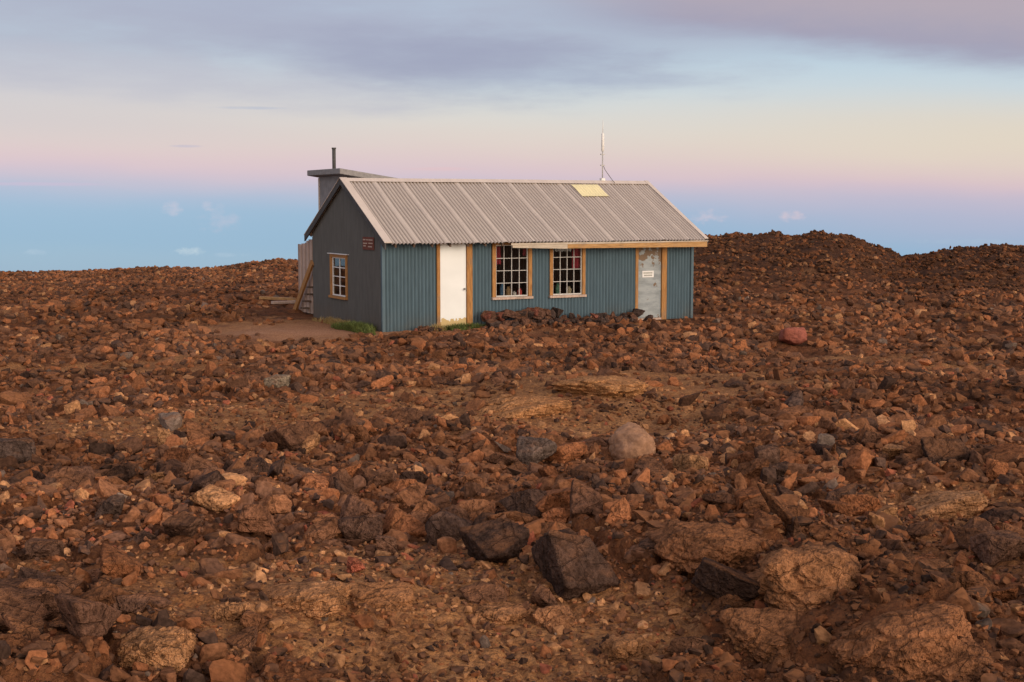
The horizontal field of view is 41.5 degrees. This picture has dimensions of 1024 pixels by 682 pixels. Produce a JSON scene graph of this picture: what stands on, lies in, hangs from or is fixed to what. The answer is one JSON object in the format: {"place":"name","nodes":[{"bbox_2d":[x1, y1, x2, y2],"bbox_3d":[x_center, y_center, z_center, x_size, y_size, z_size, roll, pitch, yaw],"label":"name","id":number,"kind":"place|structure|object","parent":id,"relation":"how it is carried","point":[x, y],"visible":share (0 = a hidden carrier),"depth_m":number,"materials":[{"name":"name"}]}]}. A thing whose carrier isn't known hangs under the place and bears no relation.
{"place":"outdoors","nodes":[
{"label":"outdoors","id":0,"kind":"place"},
{"bbox_2d":[0,231,1023,681],"bbox_3d":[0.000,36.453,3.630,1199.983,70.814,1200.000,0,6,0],"label":"ground","id":1,"kind":"structure","parent":0,"point":[300,325],"depth_m":7.53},
{"bbox_2d":[0,437,35,463],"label":"lava rock","id":2,"kind":"object","parent":1,"relation":"on","point":[21,450],"visible":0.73,"depth_m":11.19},
{"bbox_2d":[1,612,40,640],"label":"lava rock","id":3,"kind":"object","parent":1,"relation":"on","point":[27,630],"visible":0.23,"depth_m":4.60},
{"bbox_2d":[17,578,61,593],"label":"lava rock","id":4,"kind":"object","parent":1,"relation":"on","point":[36,583],"visible":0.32,"depth_m":4.87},
{"bbox_2d":[0,576,82,633],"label":"lava rock","id":5,"kind":"object","parent":1,"relation":"on","point":[16,602],"visible":0.7,"depth_m":4.79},
{"bbox_2d":[28,591,57,610],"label":"lava rock","id":6,"kind":"object","parent":1,"relation":"on","point":[47,598],"visible":0.25,"depth_m":4.80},
{"bbox_2d":[24,538,64,559],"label":"lava rock","id":7,"kind":"object","parent":1,"relation":"on","point":[39,547],"visible":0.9,"depth_m":6.27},
{"bbox_2d":[51,466,96,487],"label":"lava rock","id":8,"kind":"object","parent":1,"relation":"on","point":[74,476],"visible":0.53,"depth_m":7.84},
{"bbox_2d":[54,594,121,637],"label":"lava rock","id":9,"kind":"object","parent":1,"relation":"on","point":[82,617],"visible":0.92,"depth_m":4.57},
{"bbox_2d":[78,583,117,604],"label":"lava rock","id":10,"kind":"object","parent":1,"relation":"on","point":[106,593],"visible":0.58,"depth_m":4.86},
{"bbox_2d":[94,494,124,516],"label":"lava rock","id":11,"kind":"object","parent":1,"relation":"on","point":[113,504],"visible":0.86,"depth_m":6.93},
{"bbox_2d":[101,462,135,481],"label":"lava rock","id":12,"kind":"object","parent":1,"relation":"on","point":[125,472],"visible":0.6,"depth_m":9.41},
{"bbox_2d":[100,543,142,578],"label":"lava rock","id":13,"kind":"object","parent":1,"relation":"on","point":[115,562],"visible":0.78,"depth_m":5.34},
{"bbox_2d":[110,593,149,614],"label":"lava rock","id":14,"kind":"object","parent":1,"relation":"on","point":[135,603],"visible":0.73,"depth_m":4.86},
{"bbox_2d":[138,590,171,608],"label":"lava rock","id":15,"kind":"object","parent":1,"relation":"on","point":[157,601],"visible":0.4,"depth_m":4.96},
{"bbox_2d":[116,626,195,672],"bbox_3d":[-1.218,1.054,4.616,0.266,0.146,0.220,-9,5,8],"label":"lava rock","id":16,"kind":"object","parent":1,"relation":"on","point":[161,647],"visible":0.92,"depth_m":4.54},
{"bbox_2d":[160,447,201,462],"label":"lava rock","id":17,"kind":"object","parent":1,"relation":"on","point":[181,454],"visible":0.41,"depth_m":10.05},
{"bbox_2d":[162,511,201,536],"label":"lava rock","id":18,"kind":"object","parent":1,"relation":"on","point":[185,523],"visible":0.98,"depth_m":6.41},
{"bbox_2d":[185,418,210,440],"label":"lava rock","id":19,"kind":"object","parent":1,"relation":"on","point":[194,430],"visible":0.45,"depth_m":11.71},
{"bbox_2d":[180,453,217,479],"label":"lava rock","id":20,"kind":"object","parent":1,"relation":"on","point":[194,461],"visible":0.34,"depth_m":8.29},
{"bbox_2d":[189,470,224,492],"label":"lava rock","id":21,"kind":"object","parent":1,"relation":"on","point":[211,478],"visible":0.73,"depth_m":7.42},
{"bbox_2d":[189,484,239,512],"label":"lava rock","id":22,"kind":"object","parent":1,"relation":"on","point":[214,498],"visible":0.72,"depth_m":7.03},
{"bbox_2d":[207,601,255,621],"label":"lava rock","id":23,"kind":"object","parent":1,"relation":"on","point":[228,611],"visible":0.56,"depth_m":5.04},
{"bbox_2d":[225,626,257,651],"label":"lava rock","id":24,"kind":"object","parent":1,"relation":"on","point":[246,637],"visible":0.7,"depth_m":4.84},
{"bbox_2d":[244,457,269,472],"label":"lava rock","id":25,"kind":"object","parent":1,"relation":"on","point":[262,464],"visible":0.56,"depth_m":8.61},
{"bbox_2d":[236,504,278,535],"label":"lava rock","id":26,"kind":"object","parent":1,"relation":"on","point":[255,518],"visible":0.98,"depth_m":6.67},
{"bbox_2d":[258,494,291,513],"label":"lava rock","id":27,"kind":"object","parent":1,"relation":"on","point":[277,504],"visible":0.79,"depth_m":7.11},
{"bbox_2d":[263,374,290,387],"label":"lava rock","id":28,"kind":"object","parent":1,"relation":"on","point":[278,380],"visible":0.83,"depth_m":17.03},
{"bbox_2d":[263,421,313,451],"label":"lava rock","id":29,"kind":"object","parent":1,"relation":"on","point":[291,437],"visible":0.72,"depth_m":10.81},
{"bbox_2d":[293,239,313,313],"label":"timber stairs","id":30,"kind":"structure","parent":1,"relation":"on","point":[304,301],"depth_m":37.14,"materials":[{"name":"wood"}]},
{"bbox_2d":[265,581,350,617],"bbox_3d":[-0.831,1.018,5.353,0.385,0.114,0.291,-8,2,9],"label":"lava rock","id":31,"kind":"object","parent":1,"relation":"on","point":[317,599],"visible":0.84,"depth_m":5.25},
{"bbox_2d":[302,430,319,453],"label":"lava rock","id":32,"kind":"object","parent":1,"relation":"on","point":[310,443],"visible":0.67,"depth_m":10.81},
{"bbox_2d":[299,472,329,489],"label":"lava rock","id":33,"kind":"object","parent":1,"relation":"on","point":[312,480],"visible":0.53,"depth_m":7.89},
{"bbox_2d":[304,517,337,540],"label":"lava rock","id":34,"kind":"object","parent":1,"relation":"on","point":[326,528],"visible":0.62,"depth_m":6.61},
{"bbox_2d":[328,468,353,491],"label":"lava rock","id":35,"kind":"object","parent":1,"relation":"on","point":[343,476],"visible":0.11,"depth_m":7.92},
{"bbox_2d":[307,148,393,210],"bbox_3d":[-3.922,-3.035,37.906,2.850,4.680,2.630,-3,6,-27],"label":"annex","id":36,"kind":"object","parent":1,"relation":"on","point":[328,179],"visible":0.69,"depth_m":37.12,"materials":[{"name":"grey paint"}]},
{"bbox_2d":[329,320,377,334],"bbox_3d":[-3.654,-0.354,32.401,1.014,0.296,2.584,-3,6,-27],"label":"grass tuft","id":37,"kind":"object","parent":1,"relation":"on","point":[356,326],"visible":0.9,"depth_m":32.33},
{"bbox_2d":[346,556,365,572],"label":"lava rock","id":38,"kind":"object","parent":1,"relation":"on","point":[354,564],"visible":1,"depth_m":5.83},
{"bbox_2d":[347,425,370,442],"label":"lava rock","id":39,"kind":"object","parent":1,"relation":"on","point":[359,433],"visible":0.93,"depth_m":11.73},
{"bbox_2d":[338,513,382,542],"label":"lava rock","id":40,"kind":"object","parent":1,"relation":"on","point":[366,528],"visible":0.91,"depth_m":6.83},
{"bbox_2d":[339,493,383,523],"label":"lava rock","id":41,"kind":"object","parent":1,"relation":"on","point":[352,505],"visible":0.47,"depth_m":6.97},
{"bbox_2d":[346,581,415,611],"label":"lava rock","id":42,"kind":"object","parent":1,"relation":"on","point":[394,597],"visible":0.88,"depth_m":5.48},
{"bbox_2d":[367,469,396,486],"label":"lava rock","id":43,"kind":"object","parent":1,"relation":"on","point":[384,478],"visible":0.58,"depth_m":8.32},
{"bbox_2d":[375,535,397,555],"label":"lava rock","id":44,"kind":"object","parent":1,"relation":"on","point":[387,543],"visible":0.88,"depth_m":6.47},
{"bbox_2d":[382,504,426,537],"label":"lava rock","id":45,"kind":"object","parent":1,"relation":"on","point":[396,518],"visible":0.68,"depth_m":6.97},
{"bbox_2d":[389,407,422,422],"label":"lava rock","id":46,"kind":"object","parent":1,"relation":"on","point":[410,415],"visible":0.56,"depth_m":12.67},
{"bbox_2d":[387,482,426,507],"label":"lava rock","id":47,"kind":"object","parent":1,"relation":"on","point":[412,494],"visible":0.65,"depth_m":7.59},
{"bbox_2d":[408,511,429,523],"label":"lava rock","id":48,"kind":"object","parent":1,"relation":"on","point":[422,517],"visible":0.39,"depth_m":7.10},
{"bbox_2d":[412,498,439,516],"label":"lava rock","id":49,"kind":"object","parent":48,"relation":"on","point":[423,505],"visible":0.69,"depth_m":7.16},
{"bbox_2d":[425,511,472,545],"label":"lava rock","id":50,"kind":"object","parent":1,"relation":"on","point":[440,524],"visible":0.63,"depth_m":6.79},
{"bbox_2d":[458,499,494,517],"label":"lava rock","id":51,"kind":"object","parent":1,"relation":"on","point":[474,507],"visible":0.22,"depth_m":7.11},
{"bbox_2d":[458,581,506,604],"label":"lava rock","id":52,"kind":"object","parent":1,"relation":"on","point":[476,593],"visible":0.87,"depth_m":5.64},
{"bbox_2d":[458,518,529,562],"bbox_3d":[-0.086,0.961,6.331,0.303,0.223,0.303,-8,9,-42],"label":"lava rock","id":53,"kind":"object","parent":1,"relation":"on","point":[500,540],"visible":0.9,"depth_m":6.28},
{"bbox_2d":[480,452,518,465],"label":"lava rock","id":54,"kind":"object","parent":1,"relation":"on","point":[497,457],"visible":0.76,"depth_m":10.42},
{"bbox_2d":[473,601,534,624],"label":"lava rock","id":55,"kind":"object","parent":1,"relation":"on","point":[504,612],"visible":0.91,"depth_m":5.54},
{"bbox_2d":[304,177,707,331],"bbox_3d":[-0.210,-2.391,36.121,9.205,3.852,5.784,-3,6,-27],"label":"hut","id":56,"kind":"object","parent":1,"relation":"on","point":[447,252],"visible":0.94,"depth_m":34.34,"materials":[{"name":"blue paint"}]},
{"bbox_2d":[328,253,348,299],"bbox_3d":[-4.410,-1.656,34.556,0.150,1.156,1.391,-3,6,-27],"label":"window","id":57,"kind":"structure","parent":56,"relation":"in","point":[332,255],"depth_m":34.62,"materials":[{"name":"beige wood"}]},
{"bbox_2d":[436,243,472,325],"bbox_3d":[-1.402,-1.345,32.897,0.952,2.230,0.155,-3,6,-27],"label":"door","id":58,"kind":"structure","parent":56,"relation":"in","point":[454,264],"depth_m":32.90,"materials":[{"name":"white paint"}]},
{"bbox_2d":[491,241,532,299],"bbox_3d":[-0.013,-1.756,33.608,1.141,1.433,0.193,-3,6,-27],"label":"window","id":59,"kind":"structure","parent":56,"relation":"in","point":[496,247],"depth_m":33.57,"materials":[{"name":"orange wood"}]},
{"bbox_2d":[549,241,586,297],"bbox_3d":[1.393,-1.827,34.340,1.070,1.437,0.193,-3,6,-27],"label":"window","id":60,"kind":"structure","parent":56,"relation":"in","point":[578,254],"depth_m":34.42,"materials":[{"name":"beige wood"}]},
{"bbox_2d":[635,239,666,319],"bbox_3d":[3.631,-1.608,35.536,0.979,2.230,0.118,-3,6,-27],"label":"door","id":61,"kind":"structure","parent":56,"relation":"in","point":[650,292],"depth_m":35.55,"materials":[{"name":"grey paint"}]},
{"bbox_2d":[487,511,532,523],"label":"lava rock","id":62,"kind":"object","parent":1,"relation":"on","point":[517,516],"visible":0.43,"depth_m":6.78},
{"bbox_2d":[0,229,1023,681],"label":"lava rubble","id":63,"kind":"object","parent":1,"relation":"on","point":[440,461],"visible":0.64,"depth_m":12.08,"materials":[{"name":"stone"}]},
{"bbox_2d":[144,472,164,481],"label":"lava rock","id":64,"kind":"object","parent":63,"relation":"on","point":[156,476],"visible":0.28,"depth_m":8.46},
{"bbox_2d":[159,459,184,475],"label":"lava rock","id":65,"kind":"object","parent":63,"relation":"on","point":[174,467],"visible":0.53,"depth_m":8.52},
{"bbox_2d":[240,609,266,631],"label":"lava rock","id":66,"kind":"object","parent":63,"relation":"on","point":[249,618],"visible":0.78,"depth_m":4.95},
{"bbox_2d":[399,471,428,483],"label":"lava rock","id":67,"kind":"object","parent":63,"relation":"on","point":[419,476],"visible":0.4,"depth_m":9.11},
{"bbox_2d":[610,497,631,522],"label":"lava rock","id":68,"kind":"object","parent":63,"relation":"on","point":[620,509],"visible":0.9,"depth_m":6.46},
{"bbox_2d":[666,636,705,653],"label":"lava rock","id":69,"kind":"object","parent":63,"relation":"on","point":[679,645],"visible":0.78,"depth_m":5.07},
{"bbox_2d":[734,487,761,510],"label":"lava rock","id":70,"kind":"object","parent":63,"relation":"on","point":[741,496],"visible":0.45,"depth_m":6.35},
{"bbox_2d":[825,483,857,499],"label":"lava rock","id":71,"kind":"object","parent":63,"relation":"on","point":[843,490],"visible":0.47,"depth_m":8.34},
{"bbox_2d":[977,506,1023,521],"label":"lava rock","id":72,"kind":"object","parent":63,"relation":"on","point":[1004,513],"visible":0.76,"depth_m":7.60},
{"bbox_2d":[499,489,546,517],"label":"lava rock","id":73,"kind":"object","parent":1,"relation":"on","point":[526,501],"visible":0.62,"depth_m":6.92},
{"bbox_2d":[478,395,571,418],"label":"lava rock","id":74,"kind":"object","parent":1,"relation":"on","point":[525,406],"visible":0.88,"depth_m":13.95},
{"bbox_2d":[516,436,556,465],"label":"lava rock","id":75,"kind":"object","parent":1,"relation":"on","point":[532,449],"visible":0.97,"depth_m":10.75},
{"bbox_2d":[530,584,557,607],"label":"lava rock","id":76,"kind":"object","parent":1,"relation":"on","point":[542,596],"visible":0.73,"depth_m":5.67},
{"bbox_2d":[535,487,570,512],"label":"lava rock","id":77,"kind":"object","parent":1,"relation":"on","point":[556,498],"visible":0.65,"depth_m":6.89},
{"bbox_2d":[531,604,576,629],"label":"lava rock","id":78,"kind":"object","parent":1,"relation":"on","point":[552,616],"visible":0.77,"depth_m":5.51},
{"bbox_2d":[542,508,569,522],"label":"lava rock","id":79,"kind":"object","parent":1,"relation":"on","point":[557,515],"visible":0.62,"depth_m":6.76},
{"bbox_2d":[544,442,587,463],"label":"lava rock","id":80,"kind":"object","parent":1,"relation":"on","point":[565,453],"visible":0.9,"depth_m":10.92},
{"bbox_2d":[531,529,620,600],"bbox_3d":[0.260,0.990,5.925,0.362,0.351,0.274,5,-41,-41],"label":"lava rock","id":81,"kind":"object","parent":1,"relation":"on","point":[570,566],"visible":0.85,"depth_m":5.81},
{"bbox_2d":[570,480,602,517],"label":"lava rock","id":82,"kind":"object","parent":1,"relation":"on","point":[585,499],"visible":0.81,"depth_m":6.70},
{"bbox_2d":[552,375,649,397],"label":"lava rock","id":83,"kind":"object","parent":1,"relation":"on","point":[612,386],"visible":0.88,"depth_m":15.11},
{"bbox_2d":[600,633,658,662],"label":"lava rock","id":84,"kind":"object","parent":1,"relation":"on","point":[628,647],"visible":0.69,"depth_m":5.22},
{"bbox_2d":[608,422,655,459],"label":"lava rock","id":85,"kind":"object","parent":1,"relation":"on","point":[630,440],"visible":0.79,"depth_m":10.97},
{"bbox_2d":[634,454,667,472],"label":"lava rock","id":86,"kind":"object","parent":1,"relation":"on","point":[648,462],"visible":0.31,"depth_m":9.36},
{"bbox_2d":[647,518,679,543],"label":"lava rock","id":87,"kind":"object","parent":1,"relation":"on","point":[654,534],"visible":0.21,"depth_m":6.20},
{"bbox_2d":[672,454,708,471],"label":"lava rock","id":88,"kind":"object","parent":1,"relation":"on","point":[682,462],"visible":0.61,"depth_m":9.89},
{"bbox_2d":[654,521,774,573],"bbox_3d":[0.883,0.935,5.992,0.520,0.226,0.344,11,8,22],"label":"lava rock","id":89,"kind":"object","parent":1,"relation":"on","point":[685,546],"visible":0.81,"depth_m":5.92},
{"bbox_2d":[701,492,736,504],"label":"lava rock","id":90,"kind":"object","parent":1,"relation":"on","point":[718,498],"visible":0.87,"depth_m":6.41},
{"bbox_2d":[691,557,759,601],"bbox_3d":[0.896,1.009,5.620,0.282,0.162,0.362,24,5,5],"label":"lava rock","id":91,"kind":"object","parent":1,"relation":"on","point":[715,579],"visible":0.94,"depth_m":5.53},
{"bbox_2d":[713,570,764,607],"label":"lava rock","id":92,"kind":"object","parent":1,"relation":"on","point":[734,601],"visible":0.38,"depth_m":5.51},
{"bbox_2d":[737,458,769,478],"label":"lava rock","id":93,"kind":"object","parent":1,"relation":"on","point":[751,469],"visible":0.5,"depth_m":8.64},
{"bbox_2d":[719,607,804,667],"bbox_3d":[1.009,1.136,5.215,0.317,0.181,0.338,-4,5,-17],"label":"lava rock","id":94,"kind":"object","parent":1,"relation":"on","point":[764,635],"visible":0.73,"depth_m":5.18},
{"bbox_2d":[754,444,779,465],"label":"lava rock","id":95,"kind":"object","parent":1,"relation":"on","point":[770,453],"visible":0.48,"depth_m":10.29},
{"bbox_2d":[752,508,782,528],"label":"lava rock","id":96,"kind":"object","parent":1,"relation":"on","point":[768,518],"visible":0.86,"depth_m":6.07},
{"bbox_2d":[743,495,792,513],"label":"lava rock","id":97,"kind":"object","parent":1,"relation":"on","point":[759,502],"visible":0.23,"depth_m":6.28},
{"bbox_2d":[757,483,805,533],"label":"lava rock","id":98,"kind":"object","parent":1,"relation":"on","point":[779,509],"visible":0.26,"depth_m":6.17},
{"bbox_2d":[770,405,810,416],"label":"lava rock","id":99,"kind":"object","parent":1,"relation":"on","point":[797,410],"visible":0.45,"depth_m":13.06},
{"bbox_2d":[779,327,807,344],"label":"lava rock","id":100,"kind":"object","parent":1,"relation":"on","point":[793,335],"visible":1,"depth_m":27.64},
{"bbox_2d":[757,544,861,611],"bbox_3d":[1.240,0.979,5.439,0.514,0.301,0.414,12,11,14],"label":"lava rock","id":101,"kind":"object","parent":1,"relation":"on","point":[805,577],"visible":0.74,"depth_m":5.31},
{"bbox_2d":[816,499,851,516],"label":"lava rock","id":102,"kind":"object","parent":1,"relation":"on","point":[833,506],"visible":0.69,"depth_m":7.84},
{"bbox_2d":[839,494,881,516],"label":"lava rock","id":103,"kind":"object","parent":1,"relation":"on","point":[860,504],"visible":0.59,"depth_m":7.96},
{"bbox_2d":[846,443,878,469],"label":"lava rock","id":104,"kind":"object","parent":1,"relation":"on","point":[856,448],"visible":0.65,"depth_m":9.19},
{"bbox_2d":[860,430,886,446],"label":"lava rock","id":105,"kind":"object","parent":1,"relation":"on","point":[869,436],"visible":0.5,"depth_m":11.46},
{"bbox_2d":[868,538,908,551],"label":"lava rock","id":106,"kind":"object","parent":1,"relation":"on","point":[892,544],"visible":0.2,"depth_m":6.05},
{"bbox_2d":[829,600,972,681],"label":"lava rock","id":107,"kind":"object","parent":1,"relation":"on","point":[905,642],"visible":0.84,"depth_m":4.79,"materials":[{"name":"stone"}]},
{"bbox_2d":[906,521,936,540],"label":"lava rock","id":108,"kind":"object","parent":1,"relation":"on","point":[919,529],"visible":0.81,"depth_m":7.05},
{"bbox_2d":[910,558,953,575],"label":"lava rock","id":109,"kind":"object","parent":1,"relation":"on","point":[945,568],"visible":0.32,"depth_m":5.55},
{"bbox_2d":[920,437,970,462],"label":"lava rock","id":110,"kind":"object","parent":1,"relation":"on","point":[936,449],"visible":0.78,"depth_m":9.25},
{"bbox_2d":[904,490,988,518],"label":"lava rock","id":111,"kind":"object","parent":1,"relation":"on","point":[945,504],"visible":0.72,"depth_m":8.16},
{"bbox_2d":[918,636,996,681],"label":"lava rock","id":112,"kind":"object","parent":1,"relation":"on","point":[967,659],"visible":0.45,"depth_m":4.71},
{"bbox_2d":[949,525,983,550],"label":"lava rock","id":113,"kind":"object","parent":1,"relation":"on","point":[963,535],"visible":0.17,"depth_m":6.71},
{"bbox_2d":[950,571,998,591],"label":"lava rock","id":114,"kind":"object","parent":1,"relation":"on","point":[966,580],"visible":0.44,"depth_m":5.67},
{"bbox_2d":[963,516,994,531],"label":"lava rock","id":115,"kind":"object","parent":1,"relation":"on","point":[982,524],"visible":0.53,"depth_m":7.44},
{"bbox_2d":[969,530,1023,566],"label":"lava rock","id":116,"kind":"object","parent":1,"relation":"on","point":[993,548],"visible":0.96,"depth_m":6.45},
{"bbox_2d":[986,458,1008,480],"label":"lava rock","id":117,"kind":"object","parent":1,"relation":"on","point":[995,469],"visible":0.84,"depth_m":8.72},
{"bbox_2d":[987,587,1017,602],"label":"lava rock","id":118,"kind":"object","parent":1,"relation":"on","point":[1004,595],"visible":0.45,"depth_m":5.61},
{"bbox_2d":[984,443,1023,462],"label":"lava rock","id":119,"kind":"object","parent":1,"relation":"on","point":[1004,452],"visible":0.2,"depth_m":9.41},
{"bbox_2d":[0,0,1023,271],"label":"sky","id":120,"kind":"structure","parent":0,"point":[141,133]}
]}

